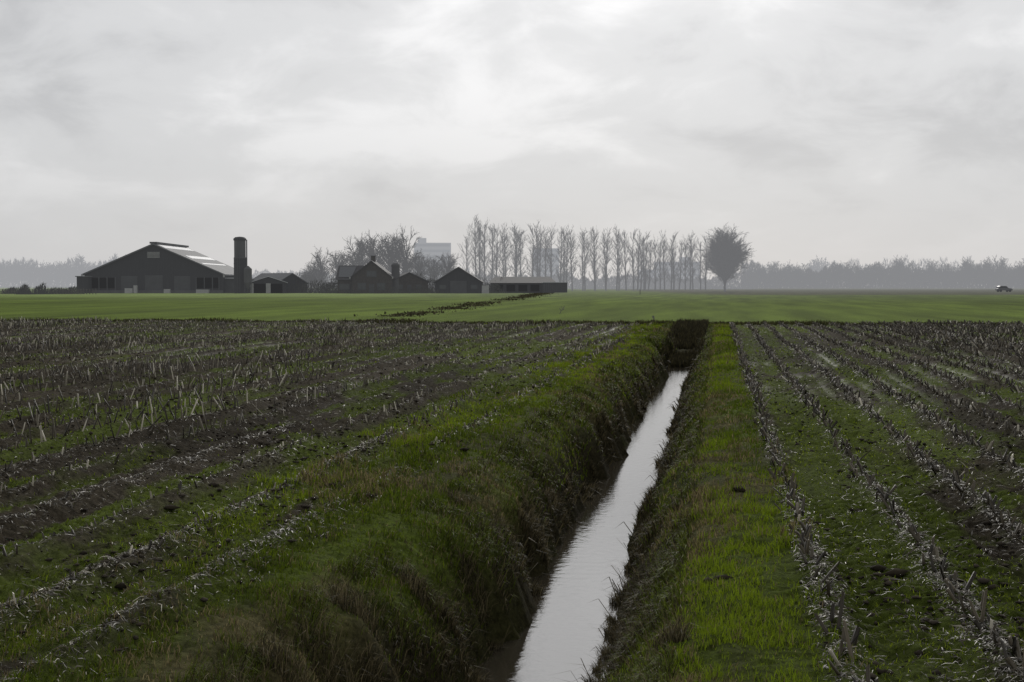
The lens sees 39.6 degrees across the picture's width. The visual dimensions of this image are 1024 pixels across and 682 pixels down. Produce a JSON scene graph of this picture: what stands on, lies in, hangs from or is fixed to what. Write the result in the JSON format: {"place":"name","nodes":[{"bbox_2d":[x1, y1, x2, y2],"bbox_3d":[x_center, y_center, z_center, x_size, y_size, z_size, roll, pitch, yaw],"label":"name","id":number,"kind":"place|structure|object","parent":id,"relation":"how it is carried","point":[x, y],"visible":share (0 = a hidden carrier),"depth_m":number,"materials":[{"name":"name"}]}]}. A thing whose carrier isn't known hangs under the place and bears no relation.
{"place":"outdoors","nodes":[
{"label":"outdoors","id":0,"kind":"place"},
{"bbox_2d":[0,286,1023,681],"bbox_3d":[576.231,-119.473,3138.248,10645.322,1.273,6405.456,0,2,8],"label":"ground","id":1,"kind":"structure","parent":0,"point":[872,304],"depth_m":14.63,"materials":[{"name":"green plant"}]},
{"bbox_2d":[0,286,19,293],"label":"shrub","id":2,"kind":"object","parent":1,"relation":"on","point":[10,288],"visible":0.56,"depth_m":319.13,"materials":[{"name":"plant"}]},
{"bbox_2d":[14,284,34,293],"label":"shrub","id":3,"kind":"object","parent":1,"relation":"on","point":[24,289],"visible":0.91,"depth_m":299.33,"materials":[{"name":"green plant"}]},
{"bbox_2d":[31,281,50,293],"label":"shrub","id":4,"kind":"object","parent":1,"relation":"on","point":[43,290],"visible":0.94,"depth_m":304.36,"materials":[{"name":"green plant"}]},
{"bbox_2d":[2,288,95,293],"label":"field fence","id":5,"kind":"object","parent":1,"relation":"on","point":[56,291],"visible":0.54,"depth_m":305.75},
{"bbox_2d":[0,252,116,287],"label":"distant tree line","id":6,"kind":"object","parent":1,"relation":"on","point":[39,282],"visible":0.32,"depth_m":1307.34,"materials":[{"name":"grey plant"}]},
{"bbox_2d":[48,287,72,293],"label":"shrub","id":7,"kind":"object","parent":1,"relation":"on","point":[55,288],"visible":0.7,"depth_m":308.66,"materials":[{"name":"grey plant"}]},
{"bbox_2d":[0,253,125,287],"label":"distant trees","id":8,"kind":"object","parent":1,"relation":"on","point":[71,273],"visible":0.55,"depth_m":1300.62,"materials":[{"name":"grey plant"}]},
{"bbox_2d":[63,286,84,293],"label":"shrub","id":9,"kind":"object","parent":1,"relation":"on","point":[75,288],"visible":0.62,"depth_m":311.08,"materials":[{"name":"plant"}]},
{"bbox_2d":[75,242,233,292],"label":"dairy barn","id":10,"kind":"structure","parent":1,"relation":"on","point":[157,267],"depth_m":349.60,"materials":[{"name":"metal"}]},
{"bbox_2d":[121,275,190,289],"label":"barn doors","id":11,"kind":"structure","parent":10,"relation":"in","point":[152,282],"depth_m":349.64,"materials":[{"name":"grey metal"}]},
{"bbox_2d":[233,237,247,292],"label":"tower silo","id":12,"kind":"object","parent":1,"relation":"on","point":[240,254],"visible":0.91,"depth_m":338.33,"materials":[{"name":"concrete"}]},
{"bbox_2d":[244,266,251,292],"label":"feed silo","id":13,"kind":"object","parent":1,"relation":"on","point":[248,277],"visible":0.94,"depth_m":336.97,"materials":[{"name":"metal"}]},
{"bbox_2d":[252,276,287,292],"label":"white roof shed","id":14,"kind":"structure","parent":1,"relation":"on","point":[267,284],"depth_m":344.70,"materials":[{"name":"grey metal"}]},
{"bbox_2d":[254,284,281,292],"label":"shed doors","id":15,"kind":"structure","parent":14,"relation":"in","point":[258,288],"depth_m":344.64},
{"bbox_2d":[248,273,308,292],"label":"lean roof shed","id":16,"kind":"structure","parent":1,"relation":"on","point":[290,278],"depth_m":350.61,"materials":[{"name":"grey metal"}]},
{"bbox_2d":[300,270,310,284],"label":"bare tree","id":17,"kind":"object","parent":1,"relation":"on","point":[307,277],"visible":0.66,"depth_m":399.23,"materials":[{"name":"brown plant"}]},
{"bbox_2d":[291,280,323,292],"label":"shrub","id":18,"kind":"object","parent":1,"relation":"on","point":[298,286],"visible":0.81,"depth_m":350.24,"materials":[{"name":"plant"}]},
{"bbox_2d":[300,263,319,283],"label":"bare tree","id":19,"kind":"object","parent":1,"relation":"on","point":[308,270],"visible":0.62,"depth_m":398.89,"materials":[{"name":"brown plant"}]},
{"bbox_2d":[295,272,327,291],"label":"shrub","id":20,"kind":"object","parent":1,"relation":"on","point":[309,279],"visible":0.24,"depth_m":397.25,"materials":[{"name":"grey plant"}]},
{"bbox_2d":[290,282,337,292],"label":"shrub","id":21,"kind":"object","parent":1,"relation":"on","point":[328,284],"visible":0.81,"depth_m":344.26,"materials":[{"name":"green plant"}]},
{"bbox_2d":[294,279,333,292],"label":"shrub","id":22,"kind":"object","parent":1,"relation":"on","point":[312,283],"visible":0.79,"depth_m":349.09,"materials":[{"name":"plant"}]},
{"bbox_2d":[296,269,337,291],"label":"shrub","id":23,"kind":"object","parent":1,"relation":"on","point":[332,275],"visible":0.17,"depth_m":396.78,"materials":[{"name":"grey plant"}]},
{"bbox_2d":[309,244,334,291],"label":"bare tree","id":24,"kind":"object","parent":1,"relation":"on","point":[322,274],"visible":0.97,"depth_m":388.82,"materials":[{"name":"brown plant"}]},
{"bbox_2d":[319,279,337,292],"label":"shrub","id":25,"kind":"object","parent":1,"relation":"on","point":[336,283],"visible":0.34,"depth_m":351.36,"materials":[{"name":"plant"}]},
{"bbox_2d":[315,288,364,292],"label":"shrub","id":26,"kind":"object","parent":1,"relation":"on","point":[342,292],"visible":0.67,"depth_m":337.72,"materials":[{"name":"grey plant"}]},
{"bbox_2d":[327,250,353,281],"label":"bare tree","id":27,"kind":"object","parent":1,"relation":"on","point":[340,255],"visible":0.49,"depth_m":393.60,"materials":[{"name":"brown plant"}]},
{"bbox_2d":[340,233,372,264],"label":"bare tree","id":28,"kind":"object","parent":1,"relation":"on","point":[360,252],"visible":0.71,"depth_m":398.40,"materials":[{"name":"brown plant"}]},
{"bbox_2d":[252,268,468,286],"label":"distant tree line","id":29,"kind":"object","parent":1,"relation":"on","point":[254,275],"visible":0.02,"depth_m":1513.88,"materials":[{"name":"grey plant"}]},
{"bbox_2d":[335,256,394,292],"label":"farmhouse","id":30,"kind":"object","parent":1,"relation":"on","point":[371,274],"visible":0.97,"depth_m":337.73,"materials":[{"name":"brown brick"}]},
{"bbox_2d":[339,271,384,292],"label":"window frames","id":31,"kind":"structure","parent":30,"relation":"in","point":[371,286],"depth_m":337.72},
{"bbox_2d":[340,271,384,288],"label":"window panes","id":32,"kind":"structure","parent":30,"relation":"in","point":[342,286],"depth_m":337.64,"materials":[{"name":"grey glass"}]},
{"bbox_2d":[362,231,387,266],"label":"bare tree","id":33,"kind":"object","parent":1,"relation":"on","point":[375,253],"visible":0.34,"depth_m":408.27,"materials":[{"name":"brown plant"}]},
{"bbox_2d":[355,286,414,292],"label":"shrub","id":34,"kind":"object","parent":1,"relation":"on","point":[389,289],"visible":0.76,"depth_m":337.48,"materials":[{"name":"green plant"}]},
{"bbox_2d":[373,234,410,272],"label":"bare tree","id":35,"kind":"object","parent":1,"relation":"on","point":[390,255],"visible":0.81,"depth_m":398.66,"materials":[{"name":"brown plant"}]},
{"bbox_2d":[391,263,399,292],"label":"silo","id":36,"kind":"object","parent":1,"relation":"on","point":[395,268],"visible":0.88,"depth_m":343.78,"materials":[{"name":"metal"}]},
{"bbox_2d":[381,226,421,272],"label":"bare tree","id":37,"kind":"object","parent":1,"relation":"on","point":[408,265],"visible":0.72,"depth_m":403.35,"materials":[{"name":"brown plant"}]},
{"bbox_2d":[394,272,428,292],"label":"farm annex","id":38,"kind":"object","parent":1,"relation":"on","point":[410,280],"visible":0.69,"depth_m":344.78,"materials":[{"name":"brown brick"}]},
{"bbox_2d":[399,285,421,288],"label":"windows","id":39,"kind":"structure","parent":38,"relation":"in","point":[400,286],"depth_m":344.38,"materials":[{"name":"grey glass"}]},
{"bbox_2d":[408,253,430,277],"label":"bare tree","id":40,"kind":"object","parent":1,"relation":"on","point":[421,266],"visible":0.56,"depth_m":418.67,"materials":[{"name":"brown plant"}]},
{"bbox_2d":[393,284,452,292],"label":"shrub","id":41,"kind":"object","parent":1,"relation":"on","point":[427,290],"visible":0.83,"depth_m":342.59,"materials":[{"name":"green plant"}]},
{"bbox_2d":[410,264,449,286],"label":"shrub","id":42,"kind":"object","parent":1,"relation":"on","point":[429,274],"visible":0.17,"depth_m":416.99,"materials":[{"name":"grey plant"}]},
{"bbox_2d":[427,279,434,290],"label":"shrub","id":43,"kind":"object","parent":1,"relation":"on","point":[430,280],"visible":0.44,"depth_m":348.88,"materials":[{"name":"plant"}]},
{"bbox_2d":[414,238,450,288],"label":"office block","id":44,"kind":"structure","parent":1,"relation":"on","point":[433,250],"depth_m":898.61,"materials":[{"name":"grey concrete"}]},
{"bbox_2d":[426,256,443,286],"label":"bare tree","id":45,"kind":"object","parent":1,"relation":"on","point":[434,264],"visible":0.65,"depth_m":428.57,"materials":[{"name":"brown plant"}]},
{"bbox_2d":[165,318,713,681],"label":"bank grass","id":46,"kind":"structure","parent":1,"relation":"on","point":[690,334],"depth_m":10.62,"materials":[{"name":"green plant"}]},
{"bbox_2d":[415,265,479,285],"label":"shrub","id":47,"kind":"object","parent":1,"relation":"on","point":[438,274],"visible":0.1,"depth_m":428.06,"materials":[{"name":"grey plant"}]},
{"bbox_2d":[436,253,459,275],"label":"bare tree","id":48,"kind":"object","parent":1,"relation":"on","point":[450,262],"visible":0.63,"depth_m":428.60,"materials":[{"name":"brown plant"}]},
{"bbox_2d":[344,293,555,323],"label":"field ditch edge","id":49,"kind":"object","parent":1,"relation":"on","point":[464,304],"visible":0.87,"depth_m":114.74,"materials":[{"name":"soil"}]},
{"bbox_2d":[433,267,488,292],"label":"barn","id":50,"kind":"structure","parent":1,"relation":"on","point":[458,280],"depth_m":344.69,"materials":[{"name":"brick"}]},
{"bbox_2d":[439,285,476,288],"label":"windows","id":51,"kind":"structure","parent":50,"relation":"in","point":[440,286],"depth_m":344.72,"materials":[{"name":"grey glass"}]},
{"bbox_2d":[450,281,466,292],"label":"barn doors","id":52,"kind":"structure","parent":50,"relation":"in","point":[455,286],"depth_m":344.64,"materials":[{"name":"grey metal"}]},
{"bbox_2d":[485,282,506,292],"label":"shrub","id":53,"kind":"object","parent":1,"relation":"on","point":[496,288],"visible":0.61,"depth_m":351.18,"materials":[{"name":"green plant"}]},
{"bbox_2d":[0,316,1023,681],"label":"maize stubble","id":54,"kind":"object","parent":1,"relation":"on","point":[980,336],"visible":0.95,"depth_m":27.44,"materials":[{"name":"beige plant"}]},
{"bbox_2d":[0,320,1023,681],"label":"maize litter","id":55,"kind":"object","parent":1,"relation":"on","point":[812,582],"visible":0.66,"depth_m":10.89,"materials":[{"name":"beige plant"}]},
{"bbox_2d":[0,338,1023,681],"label":"earth clods","id":56,"kind":"object","parent":1,"relation":"on","point":[894,572],"visible":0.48,"depth_m":11.86,"materials":[{"name":"brown soil"}]},
{"bbox_2d":[488,277,554,292],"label":"long low shed","id":57,"kind":"structure","parent":1,"relation":"on","point":[523,284],"depth_m":354.77,"materials":[{"name":"metal"}]},
{"bbox_2d":[533,248,558,281],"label":"office block","id":58,"kind":"structure","parent":1,"relation":"on","point":[556,262],"depth_m":878.99,"materials":[{"name":"grey"}]},
{"bbox_2d":[542,282,567,292],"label":"site container","id":59,"kind":"object","parent":1,"relation":"on","point":[554,287],"visible":1,"depth_m":349.74,"materials":[{"name":"grey metal"}]},
{"bbox_2d":[457,215,653,290],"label":"poplar row","id":60,"kind":"object","parent":1,"relation":"on","point":[563,265],"visible":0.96,"depth_m":512.45,"materials":[{"name":"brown plant"}]},
{"bbox_2d":[473,270,757,288],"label":"distant tree line","id":61,"kind":"object","parent":1,"relation":"on","point":[716,283],"visible":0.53,"depth_m":741.95,"materials":[{"name":"grey plant"}]},
{"bbox_2d":[639,270,657,285],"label":"office block","id":62,"kind":"structure","parent":1,"relation":"on","point":[650,273],"depth_m":898.97,"materials":[{"name":"grey concrete"}]},
{"bbox_2d":[635,229,711,289],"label":"poplar row","id":63,"kind":"object","parent":1,"relation":"on","point":[685,262],"visible":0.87,"depth_m":599.01,"materials":[{"name":"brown plant"}]},
{"bbox_2d":[654,257,699,288],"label":"office block","id":64,"kind":"structure","parent":1,"relation":"on","point":[677,264],"depth_m":899.27,"materials":[{"name":"grey"}]},
{"bbox_2d":[694,223,756,291],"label":"round bare tree","id":65,"kind":"object","parent":1,"relation":"on","point":[726,256],"visible":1,"depth_m":446.72,"materials":[{"name":"grey plant"}]},
{"bbox_2d":[808,255,828,271],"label":"bare tree","id":66,"kind":"object","parent":1,"relation":"on","point":[814,267],"visible":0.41,"depth_m":1495.89,"materials":[{"name":"grey plant"}]},
{"bbox_2d":[741,255,1020,286],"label":"distant tree line","id":67,"kind":"object","parent":1,"relation":"on","point":[858,262],"visible":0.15,"depth_m":1849.11,"materials":[{"name":"grey plant"}]},
{"bbox_2d":[741,259,1022,287],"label":"distant tree line","id":68,"kind":"object","parent":1,"relation":"on","point":[790,282],"visible":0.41,"depth_m":1018.34,"materials":[{"name":"grey plant"}]},
{"bbox_2d":[746,256,1023,287],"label":"distant trees","id":69,"kind":"object","parent":1,"relation":"on","point":[985,273],"visible":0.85,"depth_m":999.15,"materials":[{"name":"grey plant"}]},
{"bbox_2d":[891,254,905,287],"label":"bare tree","id":70,"kind":"object","parent":1,"relation":"on","point":[899,267],"visible":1,"depth_m":982.50,"materials":[{"name":"grey plant"}]},
{"bbox_2d":[959,259,975,287],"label":"bare tree","id":71,"kind":"object","parent":1,"relation":"on","point":[969,270],"visible":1,"depth_m":983.37,"materials":[{"name":"grey plant"}]},
{"bbox_2d":[990,255,1010,285],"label":"bare tree","id":72,"kind":"object","parent":1,"relation":"on","point":[1001,264],"visible":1,"depth_m":982.99,"materials":[{"name":"grey plant"}]},
{"bbox_2d":[995,286,1012,291],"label":"parked car","id":73,"kind":"object","parent":1,"relation":"on","point":[1001,288],"visible":1,"depth_m":418.84,"materials":[{"name":"paint"}]},
{"bbox_2d":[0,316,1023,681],"bbox_3d":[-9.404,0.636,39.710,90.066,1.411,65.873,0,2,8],"label":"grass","id":74,"kind":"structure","parent":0,"point":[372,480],"depth_m":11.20,"materials":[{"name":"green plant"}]},
{"bbox_2d":[0,0,1023,285],"label":"sky","id":75,"kind":"structure","parent":0,"point":[869,131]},
{"bbox_2d":[473,367,689,681],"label":"ditch water","id":76,"kind":"structure","parent":0,"point":[556,638],"depth_m":13.21,"materials":[{"name":"grey liquid"}]}
]}

